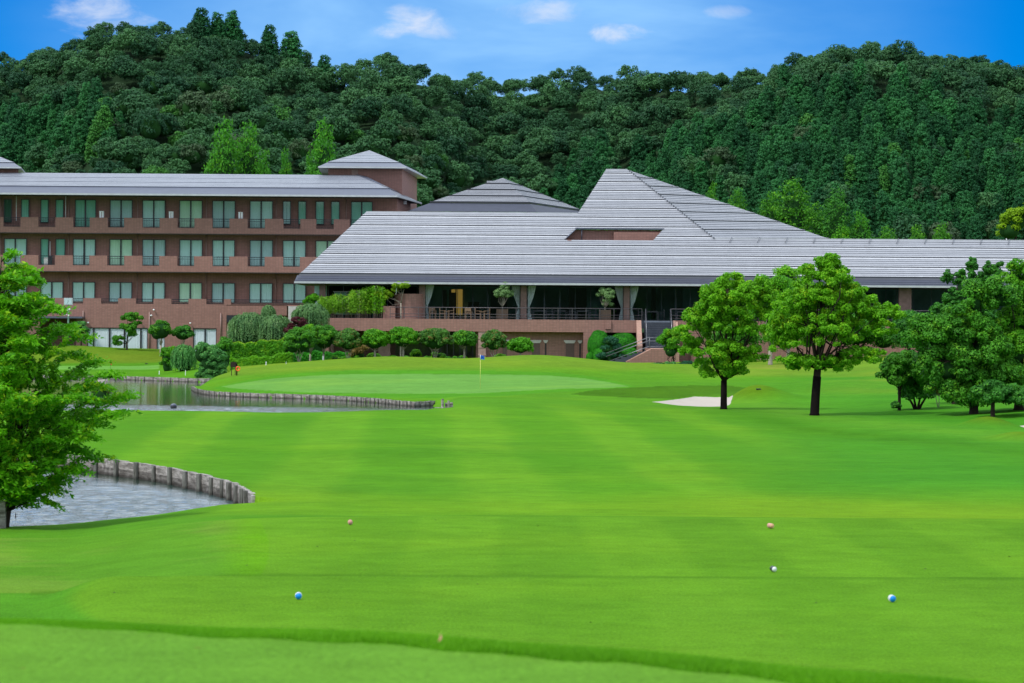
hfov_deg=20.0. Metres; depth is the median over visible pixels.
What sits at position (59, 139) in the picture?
conifer tree
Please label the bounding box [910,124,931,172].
conifer tree
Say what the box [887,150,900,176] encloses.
conifer tree
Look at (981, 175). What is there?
conifer tree
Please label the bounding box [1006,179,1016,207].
conifer tree
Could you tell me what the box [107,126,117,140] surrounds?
conifer tree
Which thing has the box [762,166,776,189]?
conifer tree
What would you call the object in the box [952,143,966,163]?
conifer tree
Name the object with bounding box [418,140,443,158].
forest tree
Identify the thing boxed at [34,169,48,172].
forest tree
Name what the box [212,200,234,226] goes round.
window
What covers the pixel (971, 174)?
conifer tree
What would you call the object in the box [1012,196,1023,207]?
conifer tree
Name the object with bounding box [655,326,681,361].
tree
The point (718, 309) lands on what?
broadleaf tree
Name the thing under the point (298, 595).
tee marker
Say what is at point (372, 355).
shrub
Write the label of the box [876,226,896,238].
conifer tree
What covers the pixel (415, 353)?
shrub
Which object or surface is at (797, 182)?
conifer tree
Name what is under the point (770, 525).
tee marker
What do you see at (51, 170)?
forest tree
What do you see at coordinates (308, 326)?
round tree
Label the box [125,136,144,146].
forest tree
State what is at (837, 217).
conifer tree
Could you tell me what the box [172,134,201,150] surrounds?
forest tree
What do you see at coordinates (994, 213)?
conifer tree
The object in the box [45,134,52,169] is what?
conifer tree
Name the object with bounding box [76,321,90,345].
tree
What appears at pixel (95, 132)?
conifer tree
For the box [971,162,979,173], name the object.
forest tree
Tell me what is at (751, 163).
conifer tree
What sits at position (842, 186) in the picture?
forest tree
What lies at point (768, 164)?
conifer tree
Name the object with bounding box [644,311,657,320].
terrace table
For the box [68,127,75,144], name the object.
conifer tree
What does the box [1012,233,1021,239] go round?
conifer tree
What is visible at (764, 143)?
conifer tree
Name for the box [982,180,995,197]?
conifer tree
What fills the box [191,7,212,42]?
conifer tree
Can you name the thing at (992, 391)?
broadleaf tree
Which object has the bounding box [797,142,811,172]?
conifer tree
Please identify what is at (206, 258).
hotel building
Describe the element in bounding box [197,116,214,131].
forest tree
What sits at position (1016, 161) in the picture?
conifer tree
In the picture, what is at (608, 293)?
olive tree
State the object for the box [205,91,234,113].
forest tree
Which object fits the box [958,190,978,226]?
conifer tree
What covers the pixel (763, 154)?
conifer tree
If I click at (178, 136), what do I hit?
forest tree
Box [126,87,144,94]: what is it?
forest tree
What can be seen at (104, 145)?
forest tree
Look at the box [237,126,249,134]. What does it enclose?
forest tree
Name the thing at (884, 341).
broadleaf tree
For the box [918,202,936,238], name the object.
conifer tree
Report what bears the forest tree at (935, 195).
on the hill
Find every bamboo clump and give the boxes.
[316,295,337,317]
[329,293,356,317]
[347,288,370,317]
[362,285,385,317]
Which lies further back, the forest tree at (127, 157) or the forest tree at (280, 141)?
the forest tree at (280, 141)
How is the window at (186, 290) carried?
in the hotel building
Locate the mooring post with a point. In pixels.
(103, 380)
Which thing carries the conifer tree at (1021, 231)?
on the hill
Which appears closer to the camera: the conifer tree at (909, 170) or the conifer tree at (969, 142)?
the conifer tree at (909, 170)
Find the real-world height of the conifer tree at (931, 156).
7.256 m
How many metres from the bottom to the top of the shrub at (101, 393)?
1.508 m
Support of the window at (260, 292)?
in the hotel building
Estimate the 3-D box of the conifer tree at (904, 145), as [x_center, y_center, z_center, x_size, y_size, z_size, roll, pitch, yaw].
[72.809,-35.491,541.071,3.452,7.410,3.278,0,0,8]
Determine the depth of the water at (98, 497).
65.77 m
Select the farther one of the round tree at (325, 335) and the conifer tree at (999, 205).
the conifer tree at (999, 205)
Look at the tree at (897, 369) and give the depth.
127.64 m
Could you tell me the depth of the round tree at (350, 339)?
196.52 m
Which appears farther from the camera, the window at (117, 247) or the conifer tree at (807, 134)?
the conifer tree at (807, 134)
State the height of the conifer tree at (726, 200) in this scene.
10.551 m
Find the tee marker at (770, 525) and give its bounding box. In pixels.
[767,523,773,527]
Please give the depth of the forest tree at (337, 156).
529.59 m
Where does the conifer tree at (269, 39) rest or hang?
on the hill
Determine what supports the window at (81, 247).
in the hotel building
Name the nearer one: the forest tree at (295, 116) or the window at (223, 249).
the window at (223, 249)
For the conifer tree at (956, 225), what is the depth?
503.80 m
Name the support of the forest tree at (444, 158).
on the hill
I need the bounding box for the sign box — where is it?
[230,362,235,375]
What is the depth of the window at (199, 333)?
240.13 m
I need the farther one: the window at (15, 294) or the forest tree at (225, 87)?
the forest tree at (225, 87)
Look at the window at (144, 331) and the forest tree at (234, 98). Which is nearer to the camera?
the window at (144, 331)
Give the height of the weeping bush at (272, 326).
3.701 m
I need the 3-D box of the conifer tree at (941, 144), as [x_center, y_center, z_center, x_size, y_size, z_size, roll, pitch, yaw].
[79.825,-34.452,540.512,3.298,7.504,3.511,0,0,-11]
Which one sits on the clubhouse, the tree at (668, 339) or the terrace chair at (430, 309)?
the terrace chair at (430, 309)
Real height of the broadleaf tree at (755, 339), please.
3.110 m
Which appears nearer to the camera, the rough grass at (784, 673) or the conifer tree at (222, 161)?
the rough grass at (784, 673)
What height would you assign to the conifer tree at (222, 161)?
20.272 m
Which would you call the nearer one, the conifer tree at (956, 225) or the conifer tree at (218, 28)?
the conifer tree at (956, 225)
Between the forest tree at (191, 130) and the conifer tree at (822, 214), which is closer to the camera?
the conifer tree at (822, 214)
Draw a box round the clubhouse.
[294,169,1023,362]
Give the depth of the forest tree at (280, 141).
526.49 m
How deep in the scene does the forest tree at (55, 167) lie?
524.63 m
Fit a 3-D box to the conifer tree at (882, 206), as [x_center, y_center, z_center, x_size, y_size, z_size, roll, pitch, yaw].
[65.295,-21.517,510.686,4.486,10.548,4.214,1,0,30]
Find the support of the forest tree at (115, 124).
on the hill
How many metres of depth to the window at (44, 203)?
241.60 m
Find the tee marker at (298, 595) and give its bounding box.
[295,592,301,599]
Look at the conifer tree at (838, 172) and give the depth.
524.58 m
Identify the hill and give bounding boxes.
[0,44,1023,331]
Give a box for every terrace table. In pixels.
[532,310,545,319]
[553,310,566,319]
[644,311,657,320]
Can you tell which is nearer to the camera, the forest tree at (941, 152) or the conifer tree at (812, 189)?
the conifer tree at (812, 189)
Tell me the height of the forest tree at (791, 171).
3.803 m
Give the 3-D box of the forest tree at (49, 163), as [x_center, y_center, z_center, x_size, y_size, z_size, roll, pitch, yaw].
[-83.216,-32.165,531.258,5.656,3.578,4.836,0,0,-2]
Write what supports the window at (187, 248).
in the hotel building
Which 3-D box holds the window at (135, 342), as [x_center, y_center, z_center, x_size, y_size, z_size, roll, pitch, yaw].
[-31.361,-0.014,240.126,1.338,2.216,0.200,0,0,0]
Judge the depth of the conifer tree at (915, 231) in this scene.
267.76 m
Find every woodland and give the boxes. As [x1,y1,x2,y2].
[0,21,1023,192]
[0,57,1023,229]
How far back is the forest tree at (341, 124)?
540.98 m
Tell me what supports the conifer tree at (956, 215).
on the hill
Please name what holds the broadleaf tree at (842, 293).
on the ground at (554, 500)
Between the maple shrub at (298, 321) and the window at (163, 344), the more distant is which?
the window at (163, 344)
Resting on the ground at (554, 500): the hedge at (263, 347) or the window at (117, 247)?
the hedge at (263, 347)
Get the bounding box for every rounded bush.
[158,346,174,370]
[192,341,228,377]
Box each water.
[4,472,232,525]
[19,378,434,411]
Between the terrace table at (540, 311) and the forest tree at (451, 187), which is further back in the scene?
the forest tree at (451, 187)
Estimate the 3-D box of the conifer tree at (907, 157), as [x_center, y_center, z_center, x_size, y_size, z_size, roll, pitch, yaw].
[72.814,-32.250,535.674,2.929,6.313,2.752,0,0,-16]
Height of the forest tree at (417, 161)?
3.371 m
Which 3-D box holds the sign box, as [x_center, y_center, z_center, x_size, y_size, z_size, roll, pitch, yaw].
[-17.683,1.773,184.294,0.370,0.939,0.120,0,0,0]
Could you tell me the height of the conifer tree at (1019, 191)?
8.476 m
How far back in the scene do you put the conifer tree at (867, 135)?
537.59 m
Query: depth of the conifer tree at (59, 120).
541.07 m
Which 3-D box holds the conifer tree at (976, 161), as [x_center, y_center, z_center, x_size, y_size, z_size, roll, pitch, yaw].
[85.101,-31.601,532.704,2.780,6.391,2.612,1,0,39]
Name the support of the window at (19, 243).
in the hotel building
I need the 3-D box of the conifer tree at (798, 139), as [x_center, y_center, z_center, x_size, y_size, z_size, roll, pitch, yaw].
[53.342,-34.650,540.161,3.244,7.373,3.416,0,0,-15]
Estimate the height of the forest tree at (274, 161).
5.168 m
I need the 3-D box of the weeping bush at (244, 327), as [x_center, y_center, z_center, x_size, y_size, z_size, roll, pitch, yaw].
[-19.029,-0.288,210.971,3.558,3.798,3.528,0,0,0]
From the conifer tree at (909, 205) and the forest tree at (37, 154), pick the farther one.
the forest tree at (37, 154)
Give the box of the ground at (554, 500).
[0,346,1023,682]
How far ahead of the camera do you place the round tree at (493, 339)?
196.57 m
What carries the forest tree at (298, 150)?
on the hill
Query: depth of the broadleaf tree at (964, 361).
122.05 m
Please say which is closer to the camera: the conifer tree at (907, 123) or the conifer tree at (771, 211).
the conifer tree at (771, 211)
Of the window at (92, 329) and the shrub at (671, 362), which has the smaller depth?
the shrub at (671, 362)
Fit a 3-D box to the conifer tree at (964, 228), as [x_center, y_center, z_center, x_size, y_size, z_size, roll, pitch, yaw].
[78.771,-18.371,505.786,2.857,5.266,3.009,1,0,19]
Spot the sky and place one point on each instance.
(502, 40)
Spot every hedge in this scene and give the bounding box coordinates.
[229,337,284,364]
[229,352,293,370]
[288,350,354,361]
[328,355,466,359]
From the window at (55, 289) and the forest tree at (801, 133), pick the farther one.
the forest tree at (801, 133)
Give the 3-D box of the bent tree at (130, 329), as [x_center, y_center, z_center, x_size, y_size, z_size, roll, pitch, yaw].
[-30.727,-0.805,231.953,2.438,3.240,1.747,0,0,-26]
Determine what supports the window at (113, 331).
in the hotel building
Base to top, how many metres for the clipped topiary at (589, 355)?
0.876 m
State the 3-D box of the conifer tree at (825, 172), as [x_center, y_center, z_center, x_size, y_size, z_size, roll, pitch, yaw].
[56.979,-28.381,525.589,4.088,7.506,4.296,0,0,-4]
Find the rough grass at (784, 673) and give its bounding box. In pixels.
[0,617,1007,682]
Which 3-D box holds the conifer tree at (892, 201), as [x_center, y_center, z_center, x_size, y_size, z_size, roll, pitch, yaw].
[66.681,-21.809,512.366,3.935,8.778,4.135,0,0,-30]
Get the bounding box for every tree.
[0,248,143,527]
[17,164,30,172]
[24,142,52,167]
[28,159,37,172]
[34,131,49,169]
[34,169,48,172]
[42,156,61,171]
[44,168,60,172]
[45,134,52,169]
[46,127,67,160]
[50,163,64,172]
[51,145,70,163]
[54,113,64,137]
[59,153,84,167]
[61,115,75,144]
[61,160,83,172]
[64,108,81,124]
[68,118,88,164]
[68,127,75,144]
[75,169,95,172]
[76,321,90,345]
[83,116,92,134]
[84,120,103,163]
[85,76,104,116]
[87,104,99,131]
[88,156,103,167]
[92,136,122,159]
[93,159,123,172]
[97,96,117,107]
[97,104,114,136]
[97,130,107,157]
[100,97,114,117]
[103,92,115,99]
[105,138,141,160]
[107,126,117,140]
[109,82,128,95]
[109,118,123,131]
[111,89,147,115]
[111,312,143,349]
[112,142,142,163]
[112,167,137,173]
[113,111,125,142]
[115,123,133,139]
[122,157,143,169]
[123,94,153,116]
[123,114,132,125]
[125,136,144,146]
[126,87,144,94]
[128,108,167,139]
[129,108,151,135]
[137,75,165,94]
[139,138,162,154]
[140,157,165,172]
[141,146,167,163]
[141,165,169,173]
[146,93,159,108]
[148,319,173,355]
[156,84,180,104]
[157,75,191,93]
[158,113,181,136]
[158,143,175,158]
[160,104,181,116]
[162,93,183,111]
[162,158,191,173]
[165,146,184,162]
[165,167,185,173]
[167,131,186,144]
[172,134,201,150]
[172,325,194,343]
[175,90,212,117]
[178,112,207,132]
[178,143,206,163]
[183,128,208,138]
[189,74,222,94]
[190,133,211,150]
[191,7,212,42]
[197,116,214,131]
[199,151,212,165]
[201,113,224,130]
[202,116,245,173]
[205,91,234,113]
[208,98,226,116]
[209,11,227,54]
[210,131,233,143]
[216,85,238,96]
[216,116,236,130]
[222,10,245,56]
[222,88,242,111]
[226,129,240,135]
[226,133,254,156]
[231,111,250,131]
[233,120,263,173]
[234,88,262,113]
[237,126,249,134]
[240,109,274,129]
[243,128,269,152]
[251,104,279,122]
[253,129,275,143]
[255,147,288,169]
[256,149,271,173]
[258,24,279,65]
[263,117,300,140]
[265,133,289,152]
[266,105,293,120]
[271,165,293,174]
[277,30,304,67]
[278,148,292,174]
[278,150,292,165]
[282,326,316,361]
[284,119,304,131]
[287,138,308,150]
[288,111,306,123]
[288,138,313,159]
[291,157,305,168]
[296,127,312,140]
[298,155,316,172]
[301,324,313,360]
[304,116,335,174]
[304,125,315,136]
[304,152,314,174]
[309,115,336,135]
[311,324,338,359]
[316,54,335,91]
[319,114,356,141]
[321,142,344,159]
[331,328,361,357]
[334,144,360,157]
[334,153,352,159]
[343,129,365,144]
[355,134,395,157]
[361,328,389,356]
[369,281,410,355]
[370,119,401,142]
[379,110,404,128]
[387,326,419,356]
[392,125,420,143]
[392,141,418,161]
[395,159,414,169]
[399,121,419,133]
[404,155,424,168]
[415,167,443,188]
[416,328,454,357]
[417,184,432,195]
[417,189,433,205]
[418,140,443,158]
[420,154,444,170]
[431,156,446,176]
[432,184,448,198]
[438,153,448,171]
[439,152,451,160]
[442,160,473,187]
[442,182,461,193]
[452,330,477,357]
[480,329,506,356]
[493,282,513,308]
[507,337,533,354]
[595,287,614,307]
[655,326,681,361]
[674,271,782,408]
[675,155,707,179]
[680,171,693,191]
[691,161,710,194]
[700,184,709,195]
[702,146,737,168]
[702,325,765,355]
[705,181,718,200]
[707,164,728,182]
[712,174,728,200]
[719,164,741,178]
[720,196,733,205]
[723,172,753,194]
[727,187,746,210]
[733,189,750,210]
[742,147,757,177]
[743,178,753,208]
[745,273,805,364]
[748,169,766,211]
[752,192,772,214]
[753,140,772,174]
[754,145,774,179]
[758,190,784,222]
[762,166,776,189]
[762,264,814,354]
[763,161,776,176]
[763,181,772,197]
[764,135,773,147]
[764,252,906,415]
[766,178,782,211]
[770,135,785,161]
[772,177,816,229]
[774,160,786,177]
[776,125,791,148]
[777,141,794,166]
[777,165,789,186]
[780,188,792,205]
[787,163,813,179]
[790,141,801,164]
[791,177,802,192]
[793,126,812,139]
[795,136,801,144]
[795,164,806,192]
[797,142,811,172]
[798,113,814,125]
[800,132,810,150]
[802,201,824,235]
[804,173,813,200]
[805,116,822,159]
[807,179,819,204]
[808,170,817,183]
[809,143,822,168]
[811,160,821,181]
[811,187,825,212]
[815,124,834,155]
[815,186,856,238]
[817,187,857,206]
[817,206,829,224]
[818,164,834,188]
[819,143,834,172]
[823,180,849,190]
[823,188,833,207]
[824,313,898,348]
[828,158,848,186]
[829,182,840,192]
[829,225,851,238]
[831,125,840,142]
[831,145,837,160]
[833,136,839,154]
[834,136,855,160]
[841,154,857,191]
[844,201,854,225]
[849,186,858,204]
[849,197,869,235]
[849,210,874,238]
[850,140,859,156]
[850,150,869,197]
[855,145,872,173]
[858,123,876,152]
[858,184,868,201]
[865,141,875,171]
[865,200,876,234]
[866,169,880,204]
[872,122,885,153]
[872,146,890,178]
[873,189,892,232]
[874,349,927,409]
[875,137,888,159]
[875,164,890,196]
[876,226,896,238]
[876,228,884,237]
[885,206,899,235]
[886,142,901,158]
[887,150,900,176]
[887,193,897,211]
[888,157,911,190]
[889,310,922,350]
[890,167,911,202]
[890,214,927,238]
[894,128,903,144]
[895,201,905,217]
[897,132,910,157]
[897,350,937,408]
[898,108,915,149]
[899,274,1023,413]
[902,150,913,175]
[902,207,912,223]
[904,198,917,217]
[905,160,911,184]
[908,223,926,238]
[908,256,1004,403]
[909,177,922,204]
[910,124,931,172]
[911,149,932,185]
[911,183,942,203]
[915,201,923,218]
[918,119,935,142]
[918,176,934,213]
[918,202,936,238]
[925,142,944,156]
[925,214,939,232]
[926,149,936,171]
[927,221,961,239]
[931,166,948,198]
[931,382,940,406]
[932,149,942,170]
[932,220,952,239]
[936,193,955,222]
[937,136,947,157]
[937,183,956,197]
[939,151,955,182]
[949,164,969,209]
[952,137,965,160]
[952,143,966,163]
[952,221,963,239]
[953,191,964,214]
[954,135,967,150]
[954,210,961,224]
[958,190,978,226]
[960,221,968,239]
[961,207,974,233]
[962,160,979,195]
[964,150,970,159]
[965,215,982,239]
[966,136,975,152]
[966,378,1023,416]
[967,137,983,163]
[970,213,987,239]
[971,152,980,178]
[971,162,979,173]
[971,184,981,213]
[972,123,989,151]
[976,165,987,197]
[976,192,1003,215]
[978,147,997,179]
[978,205,990,227]
[982,137,1000,158]
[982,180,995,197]
[982,219,1002,239]
[983,258,1023,409]
[984,155,1005,190]
[987,199,998,224]
[989,193,1005,220]
[989,222,1005,239]
[992,131,1004,159]
[995,174,1009,208]
[995,202,1023,239]
[997,142,1023,158]
[998,189,1007,210]
[1000,152,1017,186]
[1004,135,1013,142]
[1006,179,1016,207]
[1012,151,1020,159]
[1012,179,1023,205]
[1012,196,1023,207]
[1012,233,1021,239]
[1013,137,1023,146]
[1014,156,1020,181]
[1016,146,1023,182]
[1019,227,1023,239]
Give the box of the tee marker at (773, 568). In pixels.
[770,566,776,571]
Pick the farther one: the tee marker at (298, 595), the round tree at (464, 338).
the round tree at (464, 338)
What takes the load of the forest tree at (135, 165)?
on the hill
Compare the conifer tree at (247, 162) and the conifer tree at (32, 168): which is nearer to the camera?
the conifer tree at (247, 162)
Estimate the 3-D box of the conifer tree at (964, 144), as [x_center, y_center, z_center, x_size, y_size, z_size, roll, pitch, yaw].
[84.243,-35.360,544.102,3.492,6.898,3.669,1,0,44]
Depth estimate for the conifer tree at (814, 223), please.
271.56 m
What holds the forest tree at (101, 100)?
on the hill
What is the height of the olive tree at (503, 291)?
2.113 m
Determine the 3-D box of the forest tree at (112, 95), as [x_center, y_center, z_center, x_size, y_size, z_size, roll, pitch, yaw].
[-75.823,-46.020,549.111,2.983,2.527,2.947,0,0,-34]
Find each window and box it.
[4,199,11,222]
[4,238,26,264]
[4,285,26,295]
[21,199,28,216]
[40,199,48,222]
[40,239,48,264]
[41,282,62,297]
[55,199,63,216]
[55,239,64,254]
[72,282,94,300]
[73,239,95,263]
[75,200,95,225]
[87,328,93,345]
[94,328,109,346]
[109,239,132,264]
[109,282,131,301]
[110,200,132,226]
[110,328,124,347]
[124,328,140,347]
[141,328,147,348]
[142,200,165,227]
[142,239,165,265]
[142,282,164,300]
[157,338,164,348]
[179,200,202,227]
[179,240,202,265]
[179,283,201,300]
[193,328,204,348]
[205,328,216,344]
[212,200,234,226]
[212,240,234,264]
[212,283,234,302]
[249,283,272,302]
[250,201,272,227]
[250,240,272,265]
[283,201,290,223]
[283,240,305,266]
[283,283,305,306]
[298,201,305,224]
[315,201,323,224]
[315,241,333,256]
[331,201,339,224]
[351,201,372,223]
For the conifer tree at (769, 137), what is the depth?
543.11 m
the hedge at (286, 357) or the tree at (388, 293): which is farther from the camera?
the tree at (388, 293)
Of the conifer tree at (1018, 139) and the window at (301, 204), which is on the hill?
the conifer tree at (1018, 139)
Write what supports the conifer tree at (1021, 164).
on the hill
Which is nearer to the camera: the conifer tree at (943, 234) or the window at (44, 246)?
the window at (44, 246)
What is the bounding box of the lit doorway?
[456,289,462,314]
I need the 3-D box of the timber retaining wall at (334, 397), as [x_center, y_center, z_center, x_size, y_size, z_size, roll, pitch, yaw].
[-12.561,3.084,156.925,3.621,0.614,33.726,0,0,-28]
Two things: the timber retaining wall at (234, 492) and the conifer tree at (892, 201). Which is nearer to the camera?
the timber retaining wall at (234, 492)
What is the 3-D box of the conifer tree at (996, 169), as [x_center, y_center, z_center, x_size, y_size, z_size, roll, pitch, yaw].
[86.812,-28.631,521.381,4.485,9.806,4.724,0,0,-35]
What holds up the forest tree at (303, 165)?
on the hill
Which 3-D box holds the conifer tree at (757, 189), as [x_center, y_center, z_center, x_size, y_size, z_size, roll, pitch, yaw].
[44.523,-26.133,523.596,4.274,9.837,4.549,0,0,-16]
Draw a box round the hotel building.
[0,173,421,351]
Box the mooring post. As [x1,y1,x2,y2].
[98,379,111,392]
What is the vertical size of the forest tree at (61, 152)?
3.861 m
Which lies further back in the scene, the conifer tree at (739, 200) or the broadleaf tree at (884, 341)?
the conifer tree at (739, 200)
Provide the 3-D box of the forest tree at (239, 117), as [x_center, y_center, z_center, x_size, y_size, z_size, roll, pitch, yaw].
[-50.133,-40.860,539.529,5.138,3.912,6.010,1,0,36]
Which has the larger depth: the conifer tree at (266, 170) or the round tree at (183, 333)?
the conifer tree at (266, 170)
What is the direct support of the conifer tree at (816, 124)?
on the hill
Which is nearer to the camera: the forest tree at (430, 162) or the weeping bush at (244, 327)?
the weeping bush at (244, 327)
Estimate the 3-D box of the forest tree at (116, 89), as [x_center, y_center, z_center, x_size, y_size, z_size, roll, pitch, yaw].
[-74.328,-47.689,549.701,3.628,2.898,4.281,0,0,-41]
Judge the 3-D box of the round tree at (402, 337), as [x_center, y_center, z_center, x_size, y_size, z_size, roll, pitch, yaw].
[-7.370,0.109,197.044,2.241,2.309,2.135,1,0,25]
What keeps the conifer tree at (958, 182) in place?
on the hill
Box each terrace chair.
[428,308,435,318]
[465,308,471,318]
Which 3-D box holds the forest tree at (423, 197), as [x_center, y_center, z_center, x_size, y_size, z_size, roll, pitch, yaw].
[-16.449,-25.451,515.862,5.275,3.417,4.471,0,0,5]
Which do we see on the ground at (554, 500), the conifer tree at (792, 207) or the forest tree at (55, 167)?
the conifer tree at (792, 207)
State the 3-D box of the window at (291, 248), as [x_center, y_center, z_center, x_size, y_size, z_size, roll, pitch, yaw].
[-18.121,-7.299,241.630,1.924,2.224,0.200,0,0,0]
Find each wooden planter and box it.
[496,309,507,318]
[599,310,610,319]
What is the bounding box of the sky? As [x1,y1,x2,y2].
[0,0,1023,96]
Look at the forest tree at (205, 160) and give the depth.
512.29 m
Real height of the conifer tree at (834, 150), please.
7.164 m
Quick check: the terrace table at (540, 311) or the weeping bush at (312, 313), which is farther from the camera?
the terrace table at (540, 311)
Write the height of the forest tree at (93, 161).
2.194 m
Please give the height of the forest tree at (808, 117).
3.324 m
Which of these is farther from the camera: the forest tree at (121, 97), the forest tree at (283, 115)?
the forest tree at (283, 115)
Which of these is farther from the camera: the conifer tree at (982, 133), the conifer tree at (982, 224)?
the conifer tree at (982, 133)
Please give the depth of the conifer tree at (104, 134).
517.90 m
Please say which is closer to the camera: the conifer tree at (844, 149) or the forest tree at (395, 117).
the conifer tree at (844, 149)
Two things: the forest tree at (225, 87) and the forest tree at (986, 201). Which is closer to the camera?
the forest tree at (986, 201)
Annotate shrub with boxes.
[90,384,111,395]
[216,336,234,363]
[283,316,307,353]
[302,293,319,303]
[347,344,368,357]
[366,353,380,356]
[410,349,421,356]
[431,352,445,357]
[595,335,624,360]
[651,361,676,363]
[677,360,692,363]
[890,401,901,408]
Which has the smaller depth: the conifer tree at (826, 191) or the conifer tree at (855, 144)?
the conifer tree at (826, 191)
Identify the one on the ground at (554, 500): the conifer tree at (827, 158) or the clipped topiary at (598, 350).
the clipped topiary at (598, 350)
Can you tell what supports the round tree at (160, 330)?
on the ground at (554, 500)
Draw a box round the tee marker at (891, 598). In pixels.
[888,595,895,601]
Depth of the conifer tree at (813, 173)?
526.65 m
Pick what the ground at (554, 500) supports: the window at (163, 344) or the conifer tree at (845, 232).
the conifer tree at (845, 232)
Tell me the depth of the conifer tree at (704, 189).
537.32 m
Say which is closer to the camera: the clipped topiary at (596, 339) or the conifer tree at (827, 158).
the clipped topiary at (596, 339)
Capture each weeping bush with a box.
[170,344,197,370]
[226,312,264,343]
[256,314,289,352]
[261,304,275,316]
[289,303,329,352]
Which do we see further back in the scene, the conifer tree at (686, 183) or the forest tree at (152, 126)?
the conifer tree at (686, 183)
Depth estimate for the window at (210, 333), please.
240.13 m
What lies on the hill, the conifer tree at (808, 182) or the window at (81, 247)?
the conifer tree at (808, 182)
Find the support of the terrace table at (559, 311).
on the clubhouse
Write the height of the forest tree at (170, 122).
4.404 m
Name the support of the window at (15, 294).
in the hotel building
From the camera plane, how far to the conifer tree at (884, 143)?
535.78 m
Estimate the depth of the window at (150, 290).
241.65 m
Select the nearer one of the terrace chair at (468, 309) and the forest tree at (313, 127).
the terrace chair at (468, 309)
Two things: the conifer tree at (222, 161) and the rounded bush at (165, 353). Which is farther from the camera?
the conifer tree at (222, 161)
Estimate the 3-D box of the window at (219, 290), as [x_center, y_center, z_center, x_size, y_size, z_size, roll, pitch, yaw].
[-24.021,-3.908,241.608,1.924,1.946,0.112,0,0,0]
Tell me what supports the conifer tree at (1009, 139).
on the hill
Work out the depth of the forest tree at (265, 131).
535.96 m
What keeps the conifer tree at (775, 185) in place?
on the hill
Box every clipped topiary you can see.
[586,352,592,358]
[587,330,607,352]
[593,348,606,360]
[613,332,636,351]
[617,347,636,358]
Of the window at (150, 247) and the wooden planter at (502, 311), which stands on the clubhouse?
the wooden planter at (502, 311)
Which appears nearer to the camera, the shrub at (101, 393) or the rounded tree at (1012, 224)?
the shrub at (101, 393)
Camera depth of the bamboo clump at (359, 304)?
213.00 m
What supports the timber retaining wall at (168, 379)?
on the ground at (554, 500)
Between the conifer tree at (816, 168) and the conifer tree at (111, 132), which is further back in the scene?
the conifer tree at (816, 168)
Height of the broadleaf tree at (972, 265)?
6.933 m
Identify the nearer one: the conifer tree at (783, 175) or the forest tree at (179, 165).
the forest tree at (179, 165)
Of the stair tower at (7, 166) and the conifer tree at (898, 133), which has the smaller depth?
the stair tower at (7, 166)
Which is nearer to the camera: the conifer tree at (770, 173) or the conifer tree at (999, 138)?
the conifer tree at (770, 173)
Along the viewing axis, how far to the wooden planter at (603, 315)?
213.02 m
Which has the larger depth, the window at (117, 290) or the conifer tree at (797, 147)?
the conifer tree at (797, 147)
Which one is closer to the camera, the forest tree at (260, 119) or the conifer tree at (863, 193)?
the conifer tree at (863, 193)
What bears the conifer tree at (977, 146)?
on the hill
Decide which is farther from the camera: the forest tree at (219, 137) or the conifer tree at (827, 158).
the conifer tree at (827, 158)
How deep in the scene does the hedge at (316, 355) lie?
201.47 m
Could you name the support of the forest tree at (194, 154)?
on the hill
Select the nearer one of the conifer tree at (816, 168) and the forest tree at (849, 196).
the forest tree at (849, 196)
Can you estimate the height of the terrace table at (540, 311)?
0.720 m
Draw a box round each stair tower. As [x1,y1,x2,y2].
[0,157,25,172]
[318,150,426,209]
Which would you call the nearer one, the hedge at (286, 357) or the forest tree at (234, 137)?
the hedge at (286, 357)
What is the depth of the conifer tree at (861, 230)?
269.59 m
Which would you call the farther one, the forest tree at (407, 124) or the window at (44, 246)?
the forest tree at (407, 124)
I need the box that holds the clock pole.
[64,298,72,345]
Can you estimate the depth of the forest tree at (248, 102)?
547.83 m
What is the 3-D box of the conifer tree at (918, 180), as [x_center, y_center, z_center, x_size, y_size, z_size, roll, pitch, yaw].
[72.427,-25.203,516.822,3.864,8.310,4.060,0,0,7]
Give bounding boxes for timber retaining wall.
[32,455,255,503]
[43,375,211,381]
[191,386,434,406]
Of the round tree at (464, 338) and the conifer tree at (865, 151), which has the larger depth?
the conifer tree at (865, 151)
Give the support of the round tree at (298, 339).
on the ground at (554, 500)
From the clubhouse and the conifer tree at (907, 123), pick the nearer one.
the clubhouse
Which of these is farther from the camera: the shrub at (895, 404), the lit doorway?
the lit doorway
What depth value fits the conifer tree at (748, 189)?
526.86 m
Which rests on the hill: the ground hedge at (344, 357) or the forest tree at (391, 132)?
the forest tree at (391, 132)
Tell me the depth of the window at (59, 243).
241.65 m
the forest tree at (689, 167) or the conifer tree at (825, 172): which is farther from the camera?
the forest tree at (689, 167)
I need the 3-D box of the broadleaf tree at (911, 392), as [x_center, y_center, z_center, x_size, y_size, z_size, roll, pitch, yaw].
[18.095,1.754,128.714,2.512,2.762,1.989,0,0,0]
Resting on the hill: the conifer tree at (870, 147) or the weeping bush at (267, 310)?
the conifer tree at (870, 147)
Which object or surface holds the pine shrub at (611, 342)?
on the ground at (554, 500)
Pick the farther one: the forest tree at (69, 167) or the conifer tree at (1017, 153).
the conifer tree at (1017, 153)
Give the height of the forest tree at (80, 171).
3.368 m
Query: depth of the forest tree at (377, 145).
531.05 m

